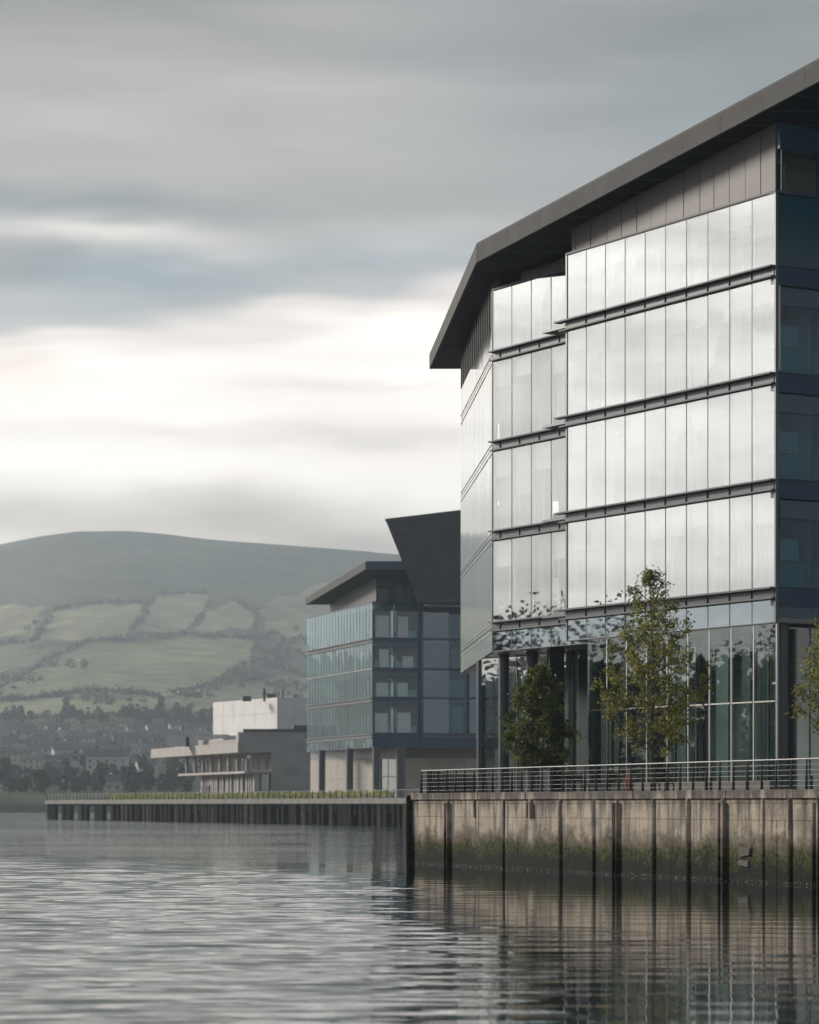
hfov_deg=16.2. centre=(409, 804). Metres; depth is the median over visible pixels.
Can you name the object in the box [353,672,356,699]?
window
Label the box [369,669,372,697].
window
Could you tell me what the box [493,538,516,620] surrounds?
window
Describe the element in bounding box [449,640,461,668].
window
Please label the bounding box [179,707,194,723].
shore tree
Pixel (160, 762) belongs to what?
house
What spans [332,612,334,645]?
window
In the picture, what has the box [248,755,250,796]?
street lamp
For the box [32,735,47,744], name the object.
house
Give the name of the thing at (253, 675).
hedgerow
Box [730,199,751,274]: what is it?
window
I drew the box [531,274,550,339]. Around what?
window
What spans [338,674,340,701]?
window
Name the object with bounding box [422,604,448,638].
window
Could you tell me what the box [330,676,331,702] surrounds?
window
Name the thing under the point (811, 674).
young tree
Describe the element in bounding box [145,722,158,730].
house
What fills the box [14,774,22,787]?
shore tree
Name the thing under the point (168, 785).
shore tree
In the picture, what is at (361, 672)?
window
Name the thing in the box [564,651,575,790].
shopfront window
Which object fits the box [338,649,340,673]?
window
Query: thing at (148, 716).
shore tree
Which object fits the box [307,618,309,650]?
window
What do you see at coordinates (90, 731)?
house
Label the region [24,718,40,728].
house
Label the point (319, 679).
window
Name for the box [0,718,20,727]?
house
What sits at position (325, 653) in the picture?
window
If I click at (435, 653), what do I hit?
window
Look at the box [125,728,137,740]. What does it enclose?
house
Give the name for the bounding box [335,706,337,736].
window
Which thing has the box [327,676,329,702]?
window
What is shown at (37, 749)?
house
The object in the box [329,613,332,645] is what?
window
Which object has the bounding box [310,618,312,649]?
window
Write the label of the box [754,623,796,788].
shopfront window
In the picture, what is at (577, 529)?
window
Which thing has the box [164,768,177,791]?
shore tree
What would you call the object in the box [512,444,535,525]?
window
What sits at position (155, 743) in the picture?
house
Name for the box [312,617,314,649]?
window
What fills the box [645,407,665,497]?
window
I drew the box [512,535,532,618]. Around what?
window
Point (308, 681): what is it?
window
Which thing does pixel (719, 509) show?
window
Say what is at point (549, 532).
window
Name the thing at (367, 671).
window
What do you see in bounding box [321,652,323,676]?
window
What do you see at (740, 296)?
window
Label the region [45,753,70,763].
house
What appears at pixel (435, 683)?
window
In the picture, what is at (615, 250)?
window
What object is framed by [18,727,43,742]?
house
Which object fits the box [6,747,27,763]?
house
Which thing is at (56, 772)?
shore tree
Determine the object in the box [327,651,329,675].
window
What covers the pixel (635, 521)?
window
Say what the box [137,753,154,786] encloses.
shore tree
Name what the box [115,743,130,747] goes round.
house
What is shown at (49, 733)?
house
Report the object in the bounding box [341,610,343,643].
window
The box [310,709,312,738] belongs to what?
window
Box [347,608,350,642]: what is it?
window
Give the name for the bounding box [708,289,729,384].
window
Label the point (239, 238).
sky
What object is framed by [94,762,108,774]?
shore tree
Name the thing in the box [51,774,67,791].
shore tree
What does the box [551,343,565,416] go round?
window
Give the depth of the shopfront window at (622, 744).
133.03 m
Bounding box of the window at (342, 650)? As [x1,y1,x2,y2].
[341,648,343,672]
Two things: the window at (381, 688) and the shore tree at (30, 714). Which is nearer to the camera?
the window at (381, 688)
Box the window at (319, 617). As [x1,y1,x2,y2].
[318,615,320,648]
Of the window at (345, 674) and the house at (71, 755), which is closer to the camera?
the window at (345, 674)
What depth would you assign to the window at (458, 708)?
433.96 m
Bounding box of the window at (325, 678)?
[324,676,326,702]
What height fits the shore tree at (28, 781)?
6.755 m
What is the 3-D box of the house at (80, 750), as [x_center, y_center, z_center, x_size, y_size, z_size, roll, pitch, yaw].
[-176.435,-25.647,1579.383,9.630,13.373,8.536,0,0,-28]
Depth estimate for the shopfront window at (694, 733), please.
135.89 m
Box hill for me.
[0,531,557,812]
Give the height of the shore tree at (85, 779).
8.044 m
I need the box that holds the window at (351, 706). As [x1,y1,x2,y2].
[350,704,353,734]
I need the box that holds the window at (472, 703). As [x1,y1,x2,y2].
[468,699,493,733]
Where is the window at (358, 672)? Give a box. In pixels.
[356,671,359,698]
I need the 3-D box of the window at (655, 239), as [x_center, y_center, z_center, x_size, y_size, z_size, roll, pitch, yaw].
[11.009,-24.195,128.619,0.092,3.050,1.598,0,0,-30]
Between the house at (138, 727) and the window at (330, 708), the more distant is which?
the house at (138, 727)
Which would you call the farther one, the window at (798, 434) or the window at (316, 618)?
the window at (316, 618)
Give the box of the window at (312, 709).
[312,709,314,738]
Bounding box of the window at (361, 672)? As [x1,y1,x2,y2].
[360,670,362,698]
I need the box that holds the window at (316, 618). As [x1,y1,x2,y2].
[315,616,317,648]
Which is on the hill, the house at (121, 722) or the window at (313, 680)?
the house at (121, 722)
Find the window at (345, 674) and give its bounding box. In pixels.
[344,673,346,700]
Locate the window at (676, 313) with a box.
[666,300,686,393]
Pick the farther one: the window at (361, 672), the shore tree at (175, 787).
the shore tree at (175, 787)
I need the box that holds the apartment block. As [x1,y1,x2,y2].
[85,746,129,773]
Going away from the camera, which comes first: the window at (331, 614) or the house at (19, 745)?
the window at (331, 614)
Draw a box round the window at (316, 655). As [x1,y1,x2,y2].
[315,653,317,677]
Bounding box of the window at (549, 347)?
[531,347,552,423]
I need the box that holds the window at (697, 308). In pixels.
[686,294,707,388]
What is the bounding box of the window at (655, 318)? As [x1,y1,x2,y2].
[645,305,665,397]
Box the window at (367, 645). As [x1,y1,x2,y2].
[366,643,368,668]
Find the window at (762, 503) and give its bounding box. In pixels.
[752,491,779,588]
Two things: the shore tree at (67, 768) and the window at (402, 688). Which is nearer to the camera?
the window at (402, 688)
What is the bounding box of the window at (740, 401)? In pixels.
[730,389,751,484]
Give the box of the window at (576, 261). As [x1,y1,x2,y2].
[567,250,585,317]
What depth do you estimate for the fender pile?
144.57 m
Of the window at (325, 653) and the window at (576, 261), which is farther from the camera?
the window at (325, 653)
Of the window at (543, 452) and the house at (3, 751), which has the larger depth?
the house at (3, 751)
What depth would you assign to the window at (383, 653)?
431.22 m
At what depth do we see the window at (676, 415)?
127.19 m
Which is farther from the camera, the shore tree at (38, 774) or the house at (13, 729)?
the house at (13, 729)
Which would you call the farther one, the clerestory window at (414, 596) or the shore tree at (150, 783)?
the shore tree at (150, 783)
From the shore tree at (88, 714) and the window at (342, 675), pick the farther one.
the shore tree at (88, 714)
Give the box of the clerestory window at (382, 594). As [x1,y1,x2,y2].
[377,584,391,601]
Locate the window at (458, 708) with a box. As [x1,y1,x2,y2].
[449,699,467,733]
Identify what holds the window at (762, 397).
in the office building at (629, 348)
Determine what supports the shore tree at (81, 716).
on the hill
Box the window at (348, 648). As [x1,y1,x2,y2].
[347,647,349,671]
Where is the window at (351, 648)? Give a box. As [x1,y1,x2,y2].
[350,646,352,671]
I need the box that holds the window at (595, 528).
[586,517,605,605]
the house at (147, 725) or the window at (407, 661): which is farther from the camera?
the house at (147, 725)
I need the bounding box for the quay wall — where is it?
[407,789,818,885]
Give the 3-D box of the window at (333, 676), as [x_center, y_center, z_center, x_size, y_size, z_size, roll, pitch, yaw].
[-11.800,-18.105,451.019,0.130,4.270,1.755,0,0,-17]
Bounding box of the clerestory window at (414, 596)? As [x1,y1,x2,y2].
[411,585,417,601]
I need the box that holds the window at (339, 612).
[338,610,340,644]
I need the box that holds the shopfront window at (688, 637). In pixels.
[668,631,689,781]
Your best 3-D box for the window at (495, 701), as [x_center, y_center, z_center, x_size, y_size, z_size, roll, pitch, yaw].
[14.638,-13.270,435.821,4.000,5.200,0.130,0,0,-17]
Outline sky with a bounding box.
[0,0,818,553]
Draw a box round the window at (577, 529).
[567,520,585,608]
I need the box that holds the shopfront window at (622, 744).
[588,638,625,781]
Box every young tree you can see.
[495,658,587,791]
[588,565,718,790]
[784,613,818,738]
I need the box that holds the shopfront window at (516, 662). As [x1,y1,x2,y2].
[509,655,520,791]
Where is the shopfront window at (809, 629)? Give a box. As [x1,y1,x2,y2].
[808,627,816,788]
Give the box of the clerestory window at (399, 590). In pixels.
[393,584,406,601]
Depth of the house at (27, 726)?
1927.37 m
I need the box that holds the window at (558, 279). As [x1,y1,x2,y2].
[551,269,565,328]
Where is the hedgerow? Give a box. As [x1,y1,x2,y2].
[0,588,306,721]
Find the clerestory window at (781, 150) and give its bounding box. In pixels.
[780,149,814,194]
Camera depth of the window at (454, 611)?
433.80 m
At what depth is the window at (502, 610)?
435.66 m
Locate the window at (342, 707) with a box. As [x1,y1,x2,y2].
[341,705,343,735]
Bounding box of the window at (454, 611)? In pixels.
[449,606,460,638]
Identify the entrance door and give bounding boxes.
[388,759,395,797]
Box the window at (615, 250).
[606,238,624,307]
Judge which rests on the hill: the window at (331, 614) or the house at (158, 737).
the house at (158, 737)
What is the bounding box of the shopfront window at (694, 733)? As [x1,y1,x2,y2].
[675,640,698,781]
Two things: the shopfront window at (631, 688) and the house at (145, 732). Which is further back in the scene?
the house at (145, 732)
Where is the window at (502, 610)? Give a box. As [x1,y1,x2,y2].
[498,606,507,620]
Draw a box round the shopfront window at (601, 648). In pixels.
[601,648,613,781]
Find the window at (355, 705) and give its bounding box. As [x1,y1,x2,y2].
[353,704,356,734]
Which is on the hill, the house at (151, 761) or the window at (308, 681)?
the house at (151, 761)
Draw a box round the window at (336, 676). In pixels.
[335,675,337,701]
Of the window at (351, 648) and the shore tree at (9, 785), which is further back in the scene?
the shore tree at (9, 785)
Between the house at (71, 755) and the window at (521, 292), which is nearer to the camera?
the window at (521, 292)
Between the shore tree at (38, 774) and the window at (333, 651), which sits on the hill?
the shore tree at (38, 774)
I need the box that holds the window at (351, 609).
[350,608,353,641]
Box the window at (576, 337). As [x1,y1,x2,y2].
[567,326,585,414]
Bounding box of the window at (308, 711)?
[307,710,309,738]
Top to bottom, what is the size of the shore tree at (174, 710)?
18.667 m
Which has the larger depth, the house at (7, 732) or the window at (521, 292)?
the house at (7, 732)
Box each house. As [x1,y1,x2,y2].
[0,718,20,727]
[0,724,17,734]
[0,728,10,735]
[0,739,13,746]
[0,744,12,757]
[1,734,18,743]
[4,722,36,728]
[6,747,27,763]
[11,742,27,748]
[14,721,29,723]
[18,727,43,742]
[18,733,31,745]
[21,752,45,769]
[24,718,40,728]
[25,744,44,753]
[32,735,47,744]
[33,743,49,754]
[38,728,54,740]
[38,739,56,754]
[44,721,58,731]
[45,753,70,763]
[46,759,64,774]
[51,742,90,754]
[52,730,73,740]
[57,739,77,744]
[57,751,84,760]
[58,722,71,730]
[62,734,80,744]
[63,717,81,729]
[70,759,84,774]
[71,729,85,733]
[73,732,100,744]
[78,745,95,752]
[82,718,98,729]
[84,743,100,747]
[86,727,101,733]
[90,720,109,728]
[97,728,110,736]
[97,735,110,740]
[98,739,111,748]
[102,724,122,739]
[102,744,119,748]
[104,772,122,792]
[111,731,125,744]
[114,746,131,759]
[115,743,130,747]
[116,717,134,730]
[125,723,141,730]
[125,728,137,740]
[126,733,140,743]
[126,742,153,752]
[131,750,149,763]
[133,729,148,734]
[134,757,156,776]
[137,756,158,772]
[138,733,153,743]
[140,744,160,755]
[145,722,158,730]
[145,740,163,746]
[148,725,164,734]
[151,717,165,726]
[152,732,164,743]
[157,747,171,765]
[164,728,178,743]
[165,730,183,743]
[166,758,198,770]
[168,720,181,730]
[179,722,191,730]
[183,729,197,736]
[194,722,208,731]
[197,729,212,739]
[199,736,212,739]
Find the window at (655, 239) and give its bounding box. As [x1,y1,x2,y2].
[645,225,665,297]
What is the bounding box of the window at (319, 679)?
[318,677,320,703]
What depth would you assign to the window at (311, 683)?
464.32 m
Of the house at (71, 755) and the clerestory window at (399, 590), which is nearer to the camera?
the clerestory window at (399, 590)
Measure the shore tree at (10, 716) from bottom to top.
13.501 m
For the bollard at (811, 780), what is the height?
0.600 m
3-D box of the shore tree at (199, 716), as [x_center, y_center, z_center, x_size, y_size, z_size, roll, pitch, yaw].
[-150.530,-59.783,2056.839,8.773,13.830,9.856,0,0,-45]
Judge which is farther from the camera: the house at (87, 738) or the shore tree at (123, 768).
the house at (87, 738)
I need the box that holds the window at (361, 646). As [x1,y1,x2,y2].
[360,645,362,669]
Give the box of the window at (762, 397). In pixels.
[752,384,773,480]
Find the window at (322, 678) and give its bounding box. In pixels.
[321,677,323,703]
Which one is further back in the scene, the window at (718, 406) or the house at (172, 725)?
the house at (172, 725)
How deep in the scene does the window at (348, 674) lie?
442.85 m
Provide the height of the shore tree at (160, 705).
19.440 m
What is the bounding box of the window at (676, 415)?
[666,402,686,494]
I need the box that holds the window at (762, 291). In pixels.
[752,277,780,374]
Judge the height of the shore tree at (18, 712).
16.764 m
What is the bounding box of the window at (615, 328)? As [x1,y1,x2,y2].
[605,316,624,406]
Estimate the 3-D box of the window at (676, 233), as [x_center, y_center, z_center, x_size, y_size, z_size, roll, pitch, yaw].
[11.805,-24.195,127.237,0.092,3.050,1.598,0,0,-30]
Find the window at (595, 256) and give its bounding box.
[586,244,605,312]
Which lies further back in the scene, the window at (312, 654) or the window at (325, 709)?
the window at (312, 654)
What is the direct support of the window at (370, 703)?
in the office building at (353, 742)
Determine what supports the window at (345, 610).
in the office building at (353, 742)
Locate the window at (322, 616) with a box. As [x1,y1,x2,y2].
[321,615,323,647]
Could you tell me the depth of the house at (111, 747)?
1621.95 m
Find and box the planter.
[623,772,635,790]
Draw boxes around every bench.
[565,773,591,791]
[609,772,634,790]
[647,771,675,790]
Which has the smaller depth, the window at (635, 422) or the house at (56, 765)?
the window at (635, 422)
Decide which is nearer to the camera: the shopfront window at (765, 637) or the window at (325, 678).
the shopfront window at (765, 637)
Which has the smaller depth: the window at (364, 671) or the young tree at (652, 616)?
the young tree at (652, 616)
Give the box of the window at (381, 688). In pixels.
[373,677,387,696]
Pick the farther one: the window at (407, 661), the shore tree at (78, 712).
the shore tree at (78, 712)
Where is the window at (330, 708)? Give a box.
[329,707,332,736]
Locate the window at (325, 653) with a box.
[324,652,326,675]
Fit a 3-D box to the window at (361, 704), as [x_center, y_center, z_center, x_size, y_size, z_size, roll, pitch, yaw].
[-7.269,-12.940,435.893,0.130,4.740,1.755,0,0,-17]
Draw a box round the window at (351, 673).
[350,672,353,699]
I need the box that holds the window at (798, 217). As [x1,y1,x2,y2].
[778,194,818,268]
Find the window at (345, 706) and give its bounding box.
[344,705,346,735]
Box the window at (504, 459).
[493,448,515,528]
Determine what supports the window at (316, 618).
in the office building at (353, 742)
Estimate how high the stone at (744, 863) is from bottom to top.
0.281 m
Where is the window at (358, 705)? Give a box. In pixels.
[357,703,359,734]
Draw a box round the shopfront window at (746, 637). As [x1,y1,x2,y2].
[709,627,751,780]
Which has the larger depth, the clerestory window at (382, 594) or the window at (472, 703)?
the window at (472, 703)
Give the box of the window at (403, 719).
[393,706,418,732]
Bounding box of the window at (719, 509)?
[708,498,729,592]
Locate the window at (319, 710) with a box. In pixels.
[318,708,320,737]
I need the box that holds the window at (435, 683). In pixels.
[422,670,448,697]
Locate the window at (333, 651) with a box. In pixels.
[332,650,334,674]
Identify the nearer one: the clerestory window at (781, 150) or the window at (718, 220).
the clerestory window at (781, 150)
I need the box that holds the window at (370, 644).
[369,643,372,668]
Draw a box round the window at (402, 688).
[393,677,418,696]
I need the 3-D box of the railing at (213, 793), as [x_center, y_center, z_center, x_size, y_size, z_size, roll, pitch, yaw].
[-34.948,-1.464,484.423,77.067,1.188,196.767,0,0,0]
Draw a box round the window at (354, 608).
[353,607,356,640]
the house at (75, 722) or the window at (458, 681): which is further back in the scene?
the house at (75, 722)
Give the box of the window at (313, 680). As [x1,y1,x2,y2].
[312,678,314,704]
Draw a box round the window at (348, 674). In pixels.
[347,673,349,699]
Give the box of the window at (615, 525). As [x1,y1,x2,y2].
[605,514,624,603]
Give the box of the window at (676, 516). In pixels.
[666,504,686,597]
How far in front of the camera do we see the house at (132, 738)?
1803.10 m
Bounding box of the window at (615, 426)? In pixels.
[605,415,624,504]
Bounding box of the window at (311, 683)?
[310,679,312,704]
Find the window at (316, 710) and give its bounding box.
[315,709,317,737]
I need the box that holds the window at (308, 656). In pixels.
[307,655,309,678]
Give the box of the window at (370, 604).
[369,603,372,637]
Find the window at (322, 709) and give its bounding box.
[321,708,323,737]
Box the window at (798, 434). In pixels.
[778,412,818,480]
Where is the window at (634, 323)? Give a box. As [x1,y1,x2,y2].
[625,311,644,401]
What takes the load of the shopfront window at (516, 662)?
in the office building at (629, 348)
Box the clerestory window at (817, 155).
[816,154,818,194]
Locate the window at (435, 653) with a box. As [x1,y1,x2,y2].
[422,640,448,668]
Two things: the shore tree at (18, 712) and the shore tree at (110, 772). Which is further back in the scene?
the shore tree at (18, 712)
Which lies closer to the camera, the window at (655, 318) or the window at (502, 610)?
the window at (655, 318)
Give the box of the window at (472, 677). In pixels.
[468,673,493,697]
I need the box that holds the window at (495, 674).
[494,673,512,697]
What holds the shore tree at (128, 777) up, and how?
on the hill
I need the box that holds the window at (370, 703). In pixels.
[369,702,372,733]
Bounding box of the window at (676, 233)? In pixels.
[666,219,686,291]
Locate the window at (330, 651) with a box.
[330,651,331,674]
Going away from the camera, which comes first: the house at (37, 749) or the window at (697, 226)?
the window at (697, 226)
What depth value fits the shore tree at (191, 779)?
1244.88 m
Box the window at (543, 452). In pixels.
[531,440,552,522]
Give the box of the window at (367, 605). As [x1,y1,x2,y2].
[366,604,368,638]
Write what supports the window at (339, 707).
in the office building at (353, 742)
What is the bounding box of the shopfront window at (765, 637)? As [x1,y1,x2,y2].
[757,625,809,786]
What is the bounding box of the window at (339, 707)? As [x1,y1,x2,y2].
[338,706,340,735]
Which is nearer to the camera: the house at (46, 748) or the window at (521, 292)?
the window at (521, 292)
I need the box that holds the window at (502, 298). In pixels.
[493,285,511,349]
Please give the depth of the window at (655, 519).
128.59 m
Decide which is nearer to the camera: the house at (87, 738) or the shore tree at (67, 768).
the shore tree at (67, 768)
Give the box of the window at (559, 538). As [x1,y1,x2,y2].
[551,530,565,608]
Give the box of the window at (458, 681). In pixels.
[449,670,467,697]
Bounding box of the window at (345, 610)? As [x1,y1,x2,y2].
[344,609,346,642]
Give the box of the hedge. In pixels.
[107,789,392,799]
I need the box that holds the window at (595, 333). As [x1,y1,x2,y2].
[586,321,605,410]
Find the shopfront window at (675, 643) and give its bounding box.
[674,643,675,780]
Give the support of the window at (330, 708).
in the office building at (353, 742)
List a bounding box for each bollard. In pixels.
[709,777,712,789]
[780,776,783,788]
[810,775,812,788]
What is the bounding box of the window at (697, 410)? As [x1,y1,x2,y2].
[686,398,707,491]
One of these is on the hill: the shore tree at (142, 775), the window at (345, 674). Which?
the shore tree at (142, 775)
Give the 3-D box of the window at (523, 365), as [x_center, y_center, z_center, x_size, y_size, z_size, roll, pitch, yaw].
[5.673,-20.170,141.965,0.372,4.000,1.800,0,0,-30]
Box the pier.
[45,798,405,825]
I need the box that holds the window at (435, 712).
[422,699,448,732]
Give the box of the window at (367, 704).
[366,702,368,733]
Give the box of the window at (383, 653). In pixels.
[373,646,388,667]
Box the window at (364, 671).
[363,670,365,697]
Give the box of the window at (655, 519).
[645,507,665,599]
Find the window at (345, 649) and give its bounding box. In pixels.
[344,648,346,672]
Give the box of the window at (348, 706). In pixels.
[347,705,349,735]
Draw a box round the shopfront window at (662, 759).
[627,635,665,782]
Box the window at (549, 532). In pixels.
[531,532,552,616]
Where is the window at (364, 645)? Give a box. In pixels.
[363,644,365,669]
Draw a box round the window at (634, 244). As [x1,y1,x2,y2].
[625,232,644,302]
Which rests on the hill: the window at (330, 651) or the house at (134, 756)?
the house at (134, 756)
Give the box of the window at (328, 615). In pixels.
[327,613,329,646]
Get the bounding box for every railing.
[46,789,426,799]
[420,758,818,792]
[427,771,487,792]
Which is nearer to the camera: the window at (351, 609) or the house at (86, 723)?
the window at (351, 609)
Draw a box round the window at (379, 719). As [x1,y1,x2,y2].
[373,706,386,732]
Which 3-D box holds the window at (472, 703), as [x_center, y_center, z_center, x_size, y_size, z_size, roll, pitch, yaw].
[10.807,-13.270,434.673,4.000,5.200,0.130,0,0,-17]
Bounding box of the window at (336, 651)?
[335,649,337,673]
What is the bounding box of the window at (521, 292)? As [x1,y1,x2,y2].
[512,280,530,344]
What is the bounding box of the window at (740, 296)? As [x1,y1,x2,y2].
[730,283,751,379]
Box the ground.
[523,798,787,799]
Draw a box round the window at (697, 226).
[686,213,707,285]
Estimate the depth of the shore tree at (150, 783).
1155.44 m
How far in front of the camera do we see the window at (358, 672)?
437.37 m
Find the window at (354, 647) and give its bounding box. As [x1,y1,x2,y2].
[353,646,356,670]
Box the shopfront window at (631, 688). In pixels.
[613,646,635,782]
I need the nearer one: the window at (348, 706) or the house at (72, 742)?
the window at (348, 706)
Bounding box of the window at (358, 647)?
[357,645,359,670]
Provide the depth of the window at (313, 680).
462.97 m
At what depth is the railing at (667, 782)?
122.20 m
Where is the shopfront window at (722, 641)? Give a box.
[690,629,729,781]
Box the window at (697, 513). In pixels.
[686,501,707,595]
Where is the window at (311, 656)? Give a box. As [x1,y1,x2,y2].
[310,655,312,677]
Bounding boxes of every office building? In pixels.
[305,505,557,798]
[429,58,818,792]
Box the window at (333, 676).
[332,675,334,701]
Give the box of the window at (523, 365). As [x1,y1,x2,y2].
[512,352,532,434]
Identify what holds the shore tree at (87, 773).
on the hill
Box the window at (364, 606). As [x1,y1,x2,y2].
[363,604,365,639]
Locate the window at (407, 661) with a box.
[393,647,418,667]
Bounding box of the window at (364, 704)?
[363,703,365,733]
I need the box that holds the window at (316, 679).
[315,678,317,704]
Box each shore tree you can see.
[0,712,8,719]
[0,757,11,785]
[0,758,15,791]
[2,776,12,793]
[3,779,16,793]
[8,710,12,719]
[9,764,21,775]
[10,705,16,719]
[12,705,26,720]
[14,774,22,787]
[17,777,27,793]
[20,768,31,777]
[22,777,30,792]
[26,710,34,719]
[29,768,48,793]
[35,777,52,793]
[48,768,54,780]
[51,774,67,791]
[52,769,60,784]
[56,774,69,792]
[58,757,75,781]
[60,697,72,716]
[61,704,71,719]
[68,704,77,717]
[69,776,82,793]
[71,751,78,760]
[76,709,86,720]
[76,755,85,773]
[78,711,84,723]
[78,770,93,790]
[78,775,90,792]
[86,707,90,718]
[90,768,106,793]
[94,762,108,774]
[96,706,103,712]
[96,763,106,784]
[97,712,108,721]
[107,764,116,774]
[118,705,126,717]
[119,765,127,790]
[120,771,138,793]
[125,703,135,718]
[125,766,139,791]
[134,704,140,721]
[134,777,141,792]
[136,771,147,791]
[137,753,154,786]
[139,706,148,718]
[143,709,153,723]
[144,767,153,782]
[144,776,158,791]
[154,696,167,715]
[157,773,166,792]
[162,775,173,792]
[163,712,169,723]
[164,758,178,772]
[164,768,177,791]
[170,702,183,721]
[171,781,176,792]
[172,761,189,789]
[173,706,182,721]
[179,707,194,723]
[181,783,190,791]
[182,768,193,784]
[184,781,192,793]
[194,712,203,723]
[199,708,209,723]
[207,708,212,722]
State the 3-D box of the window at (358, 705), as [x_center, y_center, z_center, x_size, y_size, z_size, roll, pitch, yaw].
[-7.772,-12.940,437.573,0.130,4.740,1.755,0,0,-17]
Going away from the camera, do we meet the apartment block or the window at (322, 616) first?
the window at (322, 616)
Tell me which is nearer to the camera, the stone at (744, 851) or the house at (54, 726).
the stone at (744, 851)
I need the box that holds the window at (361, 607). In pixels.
[360,605,362,639]
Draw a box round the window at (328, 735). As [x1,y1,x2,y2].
[327,707,329,736]
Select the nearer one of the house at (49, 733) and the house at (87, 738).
the house at (87, 738)
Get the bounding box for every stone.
[738,847,750,856]
[738,860,748,867]
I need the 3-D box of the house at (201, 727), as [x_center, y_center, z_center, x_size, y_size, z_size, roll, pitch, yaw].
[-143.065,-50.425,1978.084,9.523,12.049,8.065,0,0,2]
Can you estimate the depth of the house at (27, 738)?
1808.83 m
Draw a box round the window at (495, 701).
[494,700,512,733]
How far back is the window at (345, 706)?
444.47 m
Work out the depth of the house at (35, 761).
1491.91 m
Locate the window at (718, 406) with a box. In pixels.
[708,393,729,487]
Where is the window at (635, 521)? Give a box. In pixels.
[625,511,644,601]
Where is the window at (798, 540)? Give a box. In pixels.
[778,518,818,587]
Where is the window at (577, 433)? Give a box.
[567,423,585,510]
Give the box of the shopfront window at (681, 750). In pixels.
[655,634,686,781]
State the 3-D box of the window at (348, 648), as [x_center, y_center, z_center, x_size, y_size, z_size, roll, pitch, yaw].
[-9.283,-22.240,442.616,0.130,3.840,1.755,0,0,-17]
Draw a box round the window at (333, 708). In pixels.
[332,707,334,736]
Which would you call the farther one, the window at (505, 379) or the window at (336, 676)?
the window at (336, 676)
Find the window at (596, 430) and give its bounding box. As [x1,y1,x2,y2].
[586,419,605,507]
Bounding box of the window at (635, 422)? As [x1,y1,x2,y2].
[625,411,644,501]
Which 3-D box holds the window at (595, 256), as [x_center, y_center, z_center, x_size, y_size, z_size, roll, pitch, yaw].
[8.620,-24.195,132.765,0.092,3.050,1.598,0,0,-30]
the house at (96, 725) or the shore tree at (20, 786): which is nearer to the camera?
the shore tree at (20, 786)
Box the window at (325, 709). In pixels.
[324,708,326,737]
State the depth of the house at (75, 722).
2037.73 m
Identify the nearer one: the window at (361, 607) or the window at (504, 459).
the window at (504, 459)
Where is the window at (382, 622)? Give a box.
[373,610,389,637]
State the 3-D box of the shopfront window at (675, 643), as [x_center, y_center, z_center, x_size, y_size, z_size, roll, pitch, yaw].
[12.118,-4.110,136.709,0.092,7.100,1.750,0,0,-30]
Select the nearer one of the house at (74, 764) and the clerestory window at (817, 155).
the clerestory window at (817, 155)
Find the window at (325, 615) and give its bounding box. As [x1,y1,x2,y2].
[324,614,326,646]
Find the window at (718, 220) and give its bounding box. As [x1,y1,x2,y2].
[708,206,729,280]
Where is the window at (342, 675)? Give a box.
[341,674,343,700]
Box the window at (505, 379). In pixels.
[493,357,515,438]
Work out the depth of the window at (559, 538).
139.21 m
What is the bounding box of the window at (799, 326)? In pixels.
[778,306,818,374]
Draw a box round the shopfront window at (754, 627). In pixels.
[731,625,755,780]
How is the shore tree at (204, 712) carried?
on the hill
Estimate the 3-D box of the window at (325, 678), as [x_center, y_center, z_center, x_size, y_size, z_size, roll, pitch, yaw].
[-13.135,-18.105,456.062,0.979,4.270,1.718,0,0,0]
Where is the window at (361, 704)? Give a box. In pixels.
[360,703,362,734]
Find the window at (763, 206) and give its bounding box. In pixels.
[752,193,773,268]
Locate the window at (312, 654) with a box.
[312,654,314,677]
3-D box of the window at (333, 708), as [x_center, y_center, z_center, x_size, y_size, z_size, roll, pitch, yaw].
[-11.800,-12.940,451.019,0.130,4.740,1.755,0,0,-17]
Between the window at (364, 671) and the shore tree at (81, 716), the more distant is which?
the shore tree at (81, 716)
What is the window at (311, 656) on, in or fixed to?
in the office building at (353, 742)
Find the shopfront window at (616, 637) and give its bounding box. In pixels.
[607,637,627,775]
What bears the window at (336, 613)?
in the office building at (353, 742)
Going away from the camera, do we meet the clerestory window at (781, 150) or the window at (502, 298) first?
the clerestory window at (781, 150)
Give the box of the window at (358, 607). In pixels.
[357,606,359,640]
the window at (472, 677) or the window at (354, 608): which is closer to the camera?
the window at (472, 677)
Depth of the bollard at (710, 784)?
117.54 m
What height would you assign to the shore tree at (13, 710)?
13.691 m
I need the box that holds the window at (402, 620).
[393,611,418,637]
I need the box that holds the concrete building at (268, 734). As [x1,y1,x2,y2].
[151,689,317,798]
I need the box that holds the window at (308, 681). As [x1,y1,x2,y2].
[307,679,309,705]
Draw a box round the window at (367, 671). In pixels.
[366,669,368,697]
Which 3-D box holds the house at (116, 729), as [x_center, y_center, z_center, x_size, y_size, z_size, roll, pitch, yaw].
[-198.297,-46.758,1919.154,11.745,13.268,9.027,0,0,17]
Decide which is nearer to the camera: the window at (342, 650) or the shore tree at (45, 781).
the window at (342, 650)
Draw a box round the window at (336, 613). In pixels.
[335,611,337,644]
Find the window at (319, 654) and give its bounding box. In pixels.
[318,653,320,676]
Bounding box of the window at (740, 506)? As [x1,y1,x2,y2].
[730,494,751,590]
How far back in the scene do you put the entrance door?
445.77 m
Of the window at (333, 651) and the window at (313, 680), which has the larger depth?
the window at (313, 680)
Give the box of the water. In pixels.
[0,813,818,1023]
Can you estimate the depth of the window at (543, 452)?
140.61 m

